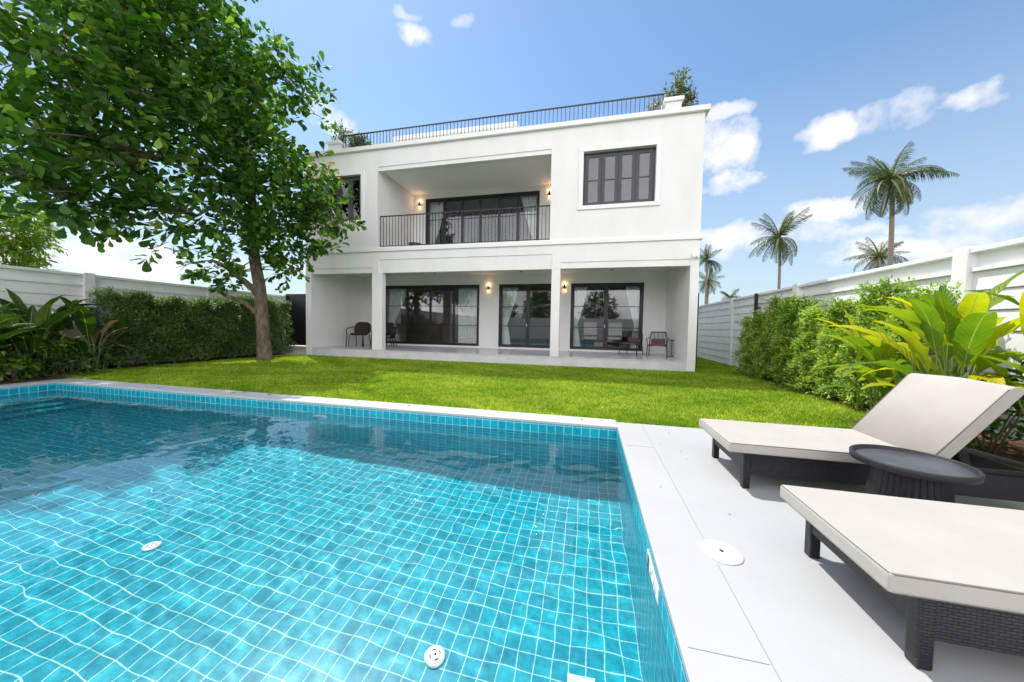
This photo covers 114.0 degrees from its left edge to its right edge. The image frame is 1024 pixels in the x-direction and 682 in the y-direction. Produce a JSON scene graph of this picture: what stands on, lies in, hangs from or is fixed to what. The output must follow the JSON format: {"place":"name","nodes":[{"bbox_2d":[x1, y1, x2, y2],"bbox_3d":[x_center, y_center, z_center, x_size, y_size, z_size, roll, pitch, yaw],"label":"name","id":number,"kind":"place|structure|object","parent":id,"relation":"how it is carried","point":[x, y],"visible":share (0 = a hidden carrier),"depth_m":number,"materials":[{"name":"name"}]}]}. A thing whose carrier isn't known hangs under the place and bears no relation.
{"place":"outdoors","nodes":[
{"label":"outdoors","id":0,"kind":"place"},
{"bbox_2d":[272,345,305,354],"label":"path","id":1,"kind":"structure","parent":0,"point":[299,349],"depth_m":14.51,"materials":[{"name":"grey concrete"}]},
{"bbox_2d":[286,294,305,345],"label":"side gate","id":2,"kind":"structure","parent":1,"relation":"on","point":[297,311],"depth_m":15.01,"materials":[{"name":"black metal"}]},
{"bbox_2d":[0,354,1023,468],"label":"soil bed","id":3,"kind":"object","parent":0,"point":[1009,451],"visible":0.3,"depth_m":6.85,"materials":[{"name":"brown soil"}]},
{"bbox_2d":[0,301,31,330],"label":"broadleaf plant","id":4,"kind":"object","parent":3,"relation":"on","point":[1,310],"visible":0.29,"depth_m":7.35,"materials":[{"name":"green plant"}]},
{"bbox_2d":[0,314,46,361],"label":"broadleaf plant","id":5,"kind":"object","parent":3,"relation":"on","point":[6,319],"visible":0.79,"depth_m":6.88,"materials":[{"name":"green plant"}]},
{"bbox_2d":[0,351,47,381],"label":"shrub","id":6,"kind":"object","parent":3,"relation":"on","point":[31,367],"visible":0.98,"depth_m":6.90,"materials":[{"name":"green plant"}]},
{"bbox_2d":[0,330,73,377],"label":"shrub","id":7,"kind":"object","parent":3,"relation":"on","point":[22,353],"visible":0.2,"depth_m":7.39,"materials":[{"name":"green plant"}]},
{"bbox_2d":[0,300,95,375],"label":"broadleaf plant","id":8,"kind":"object","parent":3,"relation":"on","point":[26,340],"visible":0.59,"depth_m":7.40,"materials":[{"name":"green plant"}]},
{"bbox_2d":[0,288,100,372],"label":"broadleaf plant","id":9,"kind":"object","parent":3,"relation":"on","point":[20,306],"visible":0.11,"depth_m":7.92,"materials":[{"name":"green plant"}]},
{"bbox_2d":[39,331,83,374],"bbox_3d":[-10.470,0.296,7.697,0.778,1.068,0.642,2,3,26],"label":"shrub","id":10,"kind":"object","parent":3,"relation":"on","point":[55,348],"visible":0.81,"depth_m":7.62,"materials":[{"name":"green plant"}]},
{"bbox_2d":[36,348,95,376],"bbox_3d":[-10.389,0.607,7.753,0.966,0.868,0.789,-1,3,-35],"label":"shrub","id":11,"kind":"object","parent":3,"relation":"on","point":[66,358],"visible":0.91,"depth_m":7.68,"materials":[{"name":"green plant"}]},
{"bbox_2d":[33,296,138,371],"bbox_3d":[-10.780,-0.069,8.346,1.792,2.012,1.870,1,2,-9],"label":"broadleaf plant","id":12,"kind":"object","parent":3,"relation":"on","point":[87,323],"visible":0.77,"depth_m":8.20,"materials":[{"name":"green plant"}]},
{"bbox_2d":[59,337,129,370],"bbox_3d":[-10.754,0.468,8.555,0.958,1.171,1.072,0,2,-21],"label":"shrub","id":13,"kind":"object","parent":3,"relation":"on","point":[107,358],"visible":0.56,"depth_m":8.71,"materials":[{"name":"green plant"}]},
{"bbox_2d":[85,285,296,367],"bbox_3d":[-10.477,-0.543,11.673,1.487,2.545,5.831,2,2,13],"label":"hedge","id":14,"kind":"object","parent":3,"relation":"on","point":[159,310],"visible":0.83,"depth_m":10.56,"materials":[{"name":"green plant"}]},
{"bbox_2d":[730,275,969,407],"bbox_3d":[6.719,-0.022,7.519,1.255,2.348,5.794,2,2,13],"label":"hedge","id":15,"kind":"object","parent":3,"relation":"on","point":[770,331],"visible":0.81,"depth_m":6.87,"materials":[{"name":"green plant"}]},
{"bbox_2d":[813,307,894,412],"bbox_3d":[4.529,0.381,4.527,1.259,1.702,0.991,0,3,-33],"label":"broadleaf plant","id":16,"kind":"object","parent":3,"relation":"on","point":[869,348],"visible":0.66,"depth_m":4.24,"materials":[{"name":"green plant"}]},
{"bbox_2d":[829,297,997,389],"bbox_3d":[4.316,0.370,3.702,1.253,1.779,1.367,0,3,-24],"label":"broadleaf plant","id":17,"kind":"object","parent":3,"relation":"on","point":[973,333],"visible":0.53,"depth_m":3.44,"materials":[{"name":"green plant"}]},
{"bbox_2d":[854,270,1023,447],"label":"broadleaf plant","id":18,"kind":"object","parent":3,"relation":"on","point":[942,301],"visible":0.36,"depth_m":3.64,"materials":[{"name":"green plant"}]},
{"bbox_2d":[917,358,1023,454],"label":"shrub","id":19,"kind":"object","parent":3,"relation":"on","point":[1003,424],"visible":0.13,"depth_m":3.56,"materials":[{"name":"green plant"}]},
{"bbox_2d":[945,290,1023,415],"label":"broadleaf plant","id":20,"kind":"object","parent":3,"relation":"on","point":[1001,371],"visible":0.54,"depth_m":3.33,"materials":[{"name":"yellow plant"}]},
{"bbox_2d":[976,355,1023,389],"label":"broadleaf plant","id":21,"kind":"object","parent":3,"relation":"on","point":[1019,367],"visible":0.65,"depth_m":2.86,"materials":[{"name":"green plant"}]},
{"bbox_2d":[993,346,1023,364],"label":"broadleaf plant","id":22,"kind":"object","parent":3,"relation":"on","point":[999,349],"visible":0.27,"depth_m":3.92,"materials":[{"name":"green plant"}]},
{"bbox_2d":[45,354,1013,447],"bbox_3d":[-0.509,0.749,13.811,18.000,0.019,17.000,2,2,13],"label":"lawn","id":23,"kind":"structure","parent":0,"point":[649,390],"depth_m":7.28,"materials":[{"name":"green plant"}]},
{"bbox_2d":[303,93,710,371],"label":"house","id":24,"kind":"structure","parent":23,"relation":"on","point":[619,203],"depth_m":12.97,"materials":[{"name":"white paint"}]},
{"bbox_2d":[310,170,364,226],"bbox_3d":[-7.001,-5.683,13.411,2.560,2.050,0.275,2,2,13],"label":"window","id":25,"kind":"structure","parent":24,"relation":"in","point":[355,206],"depth_m":13.31,"materials":[{"name":"grey metal"}]},
{"bbox_2d":[329,118,351,147],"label":"shrub","id":26,"kind":"object","parent":24,"relation":"on","point":[341,134],"visible":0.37,"depth_m":14.01,"materials":[{"name":"green plant"}]},
{"bbox_2d":[346,322,370,346],"bbox_3d":[-7.015,-0.322,15.325,0.995,1.127,0.880,1,2,5],"label":"wicker armchair","id":27,"kind":"object","parent":24,"relation":"on","point":[362,328],"visible":1,"depth_m":15.57,"materials":[{"name":"grey wicker"}]},
{"bbox_2d":[345,130,372,146],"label":"shrub","id":28,"kind":"object","parent":24,"relation":"on","point":[354,141],"visible":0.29,"depth_m":13.71,"materials":[{"name":"green plant"}]},
{"bbox_2d":[370,322,393,345],"bbox_3d":[-5.978,-0.310,15.490,0.995,1.127,0.880,3,3,43],"label":"wicker armchair","id":29,"kind":"object","parent":24,"relation":"on","point":[389,325],"visible":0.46,"depth_m":15.69,"materials":[{"name":"grey wicker"}]},
{"bbox_2d":[386,327,396,346],"bbox_3d":[-5.713,-0.193,15.152,0.776,0.928,0.758,1,2,-2],"label":"slatted armchair","id":30,"kind":"object","parent":24,"relation":"on","point":[393,333],"visible":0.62,"depth_m":15.08,"materials":[{"name":"black metal"}]},
{"bbox_2d":[389,289,405,340],"bbox_3d":[-5.769,-1.263,16.921,1.056,2.843,0.096,2,2,13],"label":"curtain","id":31,"kind":"object","parent":24,"relation":"hanging from","point":[397,298],"visible":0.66,"depth_m":16.94,"materials":[{"name":"white fabric"}]},
{"bbox_2d":[386,285,479,345],"bbox_3d":[-3.994,-1.270,16.261,5.060,2.890,0.112,2,2,13],"label":"sliding door","id":32,"kind":"structure","parent":24,"relation":"in","point":[407,287],"depth_m":16.24,"materials":[{"name":"black metal"}]},
{"bbox_2d":[430,202,446,244],"bbox_3d":[-3.450,-5.143,15.623,0.856,2.702,0.096,2,2,13],"label":"curtain","id":33,"kind":"object","parent":24,"relation":"hanging from","point":[436,207],"visible":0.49,"depth_m":15.63,"materials":[{"name":"white fabric"}]},
{"bbox_2d":[458,288,476,342],"bbox_3d":[-2.061,-1.164,16.095,1.155,2.840,0.096,2,2,13],"label":"curtain","id":34,"kind":"object","parent":24,"relation":"hanging from","point":[467,310],"visible":0.78,"depth_m":16.11,"materials":[{"name":"white fabric"}]},
{"bbox_2d":[425,191,539,243],"bbox_3d":[-1.416,-5.094,14.911,5.330,2.810,0.100,2,2,13],"label":"balcony door","id":35,"kind":"structure","parent":24,"relation":"in","point":[516,194],"depth_m":14.86,"materials":[{"name":"black metal"}]},
{"bbox_2d":[502,288,517,343],"bbox_3d":[-0.083,-1.109,15.600,0.776,2.842,0.096,2,2,13],"label":"curtain","id":36,"kind":"object","parent":24,"relation":"hanging from","point":[509,296],"visible":0.84,"depth_m":15.62,"materials":[{"name":"white fabric"}]},
{"bbox_2d":[498,284,550,347],"bbox_3d":[0.719,-1.142,15.166,2.720,2.890,0.112,2,2,13],"label":"french door","id":37,"kind":"structure","parent":24,"relation":"in","point":[501,286],"depth_m":15.21,"materials":[{"name":"black metal"}]},
{"bbox_2d":[521,195,536,240],"bbox_3d":[0.760,-5.029,14.639,0.805,2.702,0.096,2,2,13],"label":"curtain","id":38,"kind":"object","parent":24,"relation":"hanging from","point":[529,200],"visible":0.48,"depth_m":14.59,"materials":[{"name":"white fabric"}]},
{"bbox_2d":[573,287,587,345],"bbox_3d":[3.048,-1.025,14.873,0.646,2.842,0.096,2,2,13],"label":"curtain","id":39,"kind":"object","parent":24,"relation":"hanging from","point":[580,295],"visible":0.72,"depth_m":14.88,"materials":[{"name":"white fabric"}]},
{"bbox_2d":[583,322,596,346],"bbox_3d":[3.720,-0.241,15.856,0.600,1.300,0.630,2,2,13],"label":"dining chair","id":40,"kind":"object","parent":24,"relation":"in","point":[590,331],"visible":0.94,"depth_m":15.55,"materials":[{"name":"fabric"}]},
{"bbox_2d":[579,331,631,347],"bbox_3d":[4.536,-0.048,16.870,3.000,0.860,1.100,2,2,13],"label":"dining table","id":41,"kind":"object","parent":24,"relation":"in","point":[630,333],"visible":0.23,"depth_m":16.33,"materials":[{"name":"brown wood"}]},
{"bbox_2d":[570,282,643,350],"bbox_3d":[4.059,-1.052,14.390,3.020,2.890,0.112,2,2,13],"label":"sliding door","id":42,"kind":"structure","parent":24,"relation":"in","point":[641,300],"depth_m":14.39,"materials":[{"name":"black metal"}]},
{"bbox_2d":[608,322,621,347],"bbox_3d":[4.811,-0.212,15.603,0.600,1.300,0.630,2,2,13],"label":"dining chair","id":43,"kind":"object","parent":24,"relation":"in","point":[616,330],"visible":0.8,"depth_m":15.30,"materials":[{"name":"fabric"}]},
{"bbox_2d":[578,139,661,209],"bbox_3d":[3.510,-5.399,10.969,2.590,2.050,0.275,2,2,13],"label":"window","id":44,"kind":"structure","parent":24,"relation":"in","point":[584,181],"depth_m":10.95,"materials":[{"name":"grey metal"}]},
{"bbox_2d":[619,331,642,355],"bbox_3d":[4.600,0.085,12.774,0.759,0.928,0.776,3,3,41],"label":"slatted armchair","id":45,"kind":"object","parent":24,"relation":"on","point":[631,340],"visible":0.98,"depth_m":12.87,"materials":[{"name":"black metal"}]},
{"bbox_2d":[625,286,639,347],"bbox_3d":[5.174,-0.967,14.373,0.635,2.842,0.096,2,2,13],"label":"curtain","id":46,"kind":"object","parent":24,"relation":"hanging from","point":[633,294],"visible":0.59,"depth_m":14.32,"materials":[{"name":"white fabric"}]},
{"bbox_2d":[646,95,664,110],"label":"shrub","id":47,"kind":"object","parent":24,"relation":"on","point":[655,105],"visible":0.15,"depth_m":11.09,"materials":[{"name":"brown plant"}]},
{"bbox_2d":[646,332,668,357],"bbox_3d":[5.299,0.124,12.101,0.759,0.928,0.776,2,3,27],"label":"slatted armchair","id":48,"kind":"object","parent":24,"relation":"on","point":[656,341],"visible":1,"depth_m":12.28,"materials":[{"name":"black metal"}]},
{"bbox_2d":[658,67,698,108],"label":"shrub","id":49,"kind":"object","parent":24,"relation":"on","point":[682,88],"visible":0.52,"depth_m":10.86,"materials":[{"name":"green plant"}]},
{"bbox_2d":[695,293,698,371],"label":"open gate","id":50,"kind":"structure","parent":24,"relation":"attached to","point":[697,333],"depth_m":10.63,"materials":[{"name":"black metal"}]},
{"bbox_2d":[753,293,760,353],"bbox_3d":[7.984,-0.246,10.870,0.180,2.600,0.080,2,2,13],"label":"gate post","id":51,"kind":"object","parent":23,"relation":"on","point":[756,307],"visible":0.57,"depth_m":10.81,"materials":[{"name":"black metal"}]},
{"bbox_2d":[616,422,1023,681],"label":"pool deck","id":52,"kind":"structure","parent":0,"point":[829,615],"depth_m":1.68,"materials":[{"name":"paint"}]},
{"bbox_2d":[631,424,781,681],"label":"deck joints","id":53,"kind":"object","parent":52,"relation":"on","point":[734,595],"visible":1,"depth_m":1.44,"materials":[{"name":"grey"}]},
{"bbox_2d":[700,540,743,564],"bbox_3d":[1.232,1.237,1.956,0.216,0.011,0.216,2,2,13],"label":"deck skimmer","id":54,"kind":"object","parent":52,"relation":"on","point":[721,552],"visible":1,"depth_m":1.94,"materials":[{"name":"white plastic"}]},
{"bbox_2d":[699,373,1023,501],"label":"sun lounger","id":55,"kind":"object","parent":52,"relation":"on","point":[949,417],"visible":0.81,"depth_m":2.68,"materials":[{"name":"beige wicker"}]},
{"bbox_2d":[780,485,1023,670],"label":"sun lounger","id":56,"kind":"object","parent":52,"relation":"on","point":[930,571],"visible":1,"depth_m":1.39,"materials":[{"name":"beige wicker"}]},
{"bbox_2d":[849,444,985,502],"bbox_3d":[2.620,1.017,2.200,0.570,0.484,0.570,2,2,13],"label":"side table","id":57,"kind":"object","parent":52,"relation":"on","point":[902,472],"visible":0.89,"depth_m":2.12,"materials":[{"name":"grey plastic"}]},
{"label":"ground","id":58,"kind":"structure","parent":0,"visible":0},
{"bbox_2d":[0,189,69,270],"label":"broadleaf tree","id":59,"kind":"object","parent":58,"relation":"on","point":[14,249],"visible":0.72,"depth_m":21.88,"materials":[{"name":"green plant"}]},
{"bbox_2d":[0,264,285,372],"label":"boundary wall","id":60,"kind":"structure","parent":58,"relation":"on","point":[29,287],"depth_m":9.09,"materials":[{"name":"paint"}]},
{"bbox_2d":[0,0,366,360],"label":"broadleaf tree","id":61,"kind":"object","parent":58,"relation":"on","point":[113,58],"visible":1,"depth_m":8.37,"materials":[{"name":"green plant"}]},
{"bbox_2d":[0,383,686,681],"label":"pool basin","id":62,"kind":"object","parent":58,"relation":"in","point":[540,428],"visible":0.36,"depth_m":5.08,"materials":[{"name":"tile"}]},
{"bbox_2d":[0,378,616,428],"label":"pool coping","id":63,"kind":"object","parent":62,"relation":"on","point":[530,417],"visible":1,"depth_m":5.51,"materials":[{"name":"stone"}]},
{"bbox_2d":[0,389,677,681],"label":"water","id":64,"kind":"structure","parent":62,"relation":"in","point":[143,539],"depth_m":2.16,"materials":[{"name":"blue liquid"}]},
{"bbox_2d":[647,549,658,604],"bbox_3d":[0.819,1.373,1.944,0.008,0.100,0.340,2,2,13],"label":"skimmer mouth","id":65,"kind":"object","parent":62,"relation":"attached to","point":[652,576],"visible":0.96,"depth_m":1.91},
{"bbox_2d":[699,244,721,304],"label":"coconut palm","id":66,"kind":"object","parent":58,"relation":"on","point":[705,258],"visible":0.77,"depth_m":62.63,"materials":[{"name":"green plant"}]},
{"bbox_2d":[698,267,723,303],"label":"coconut palm","id":67,"kind":"object","parent":58,"relation":"on","point":[709,284],"visible":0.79,"depth_m":70.57,"materials":[{"name":"green plant"}]},
{"bbox_2d":[722,288,740,300],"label":"coconut palm","id":68,"kind":"object","parent":58,"relation":"on","point":[728,296],"visible":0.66,"depth_m":79.69,"materials":[{"name":"green plant"}]},
{"bbox_2d":[749,207,811,288],"bbox_3d":[28.657,-6.700,36.289,5.661,14.229,5.271,1,2,-8],"label":"coconut palm","id":69,"kind":"object","parent":58,"relation":"on","point":[776,241],"visible":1,"depth_m":35.82,"materials":[{"name":"green plant"}]},
{"bbox_2d":[697,237,1023,439],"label":"boundary wall","id":70,"kind":"structure","parent":58,"relation":"on","point":[986,268],"depth_m":5.59,"materials":[{"name":"paint"}]},
{"bbox_2d":[843,237,909,272],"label":"coconut palm","id":71,"kind":"object","parent":58,"relation":"on","point":[878,257],"visible":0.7,"depth_m":48.67,"materials":[{"name":"green plant"}]},
{"bbox_2d":[842,141,959,265],"bbox_3d":[30.193,-7.321,26.889,5.650,16.286,5.640,2,2,13],"label":"coconut palm","id":72,"kind":"object","parent":58,"relation":"on","point":[893,187],"visible":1,"depth_m":26.28,"materials":[{"name":"green plant"}]}
]}

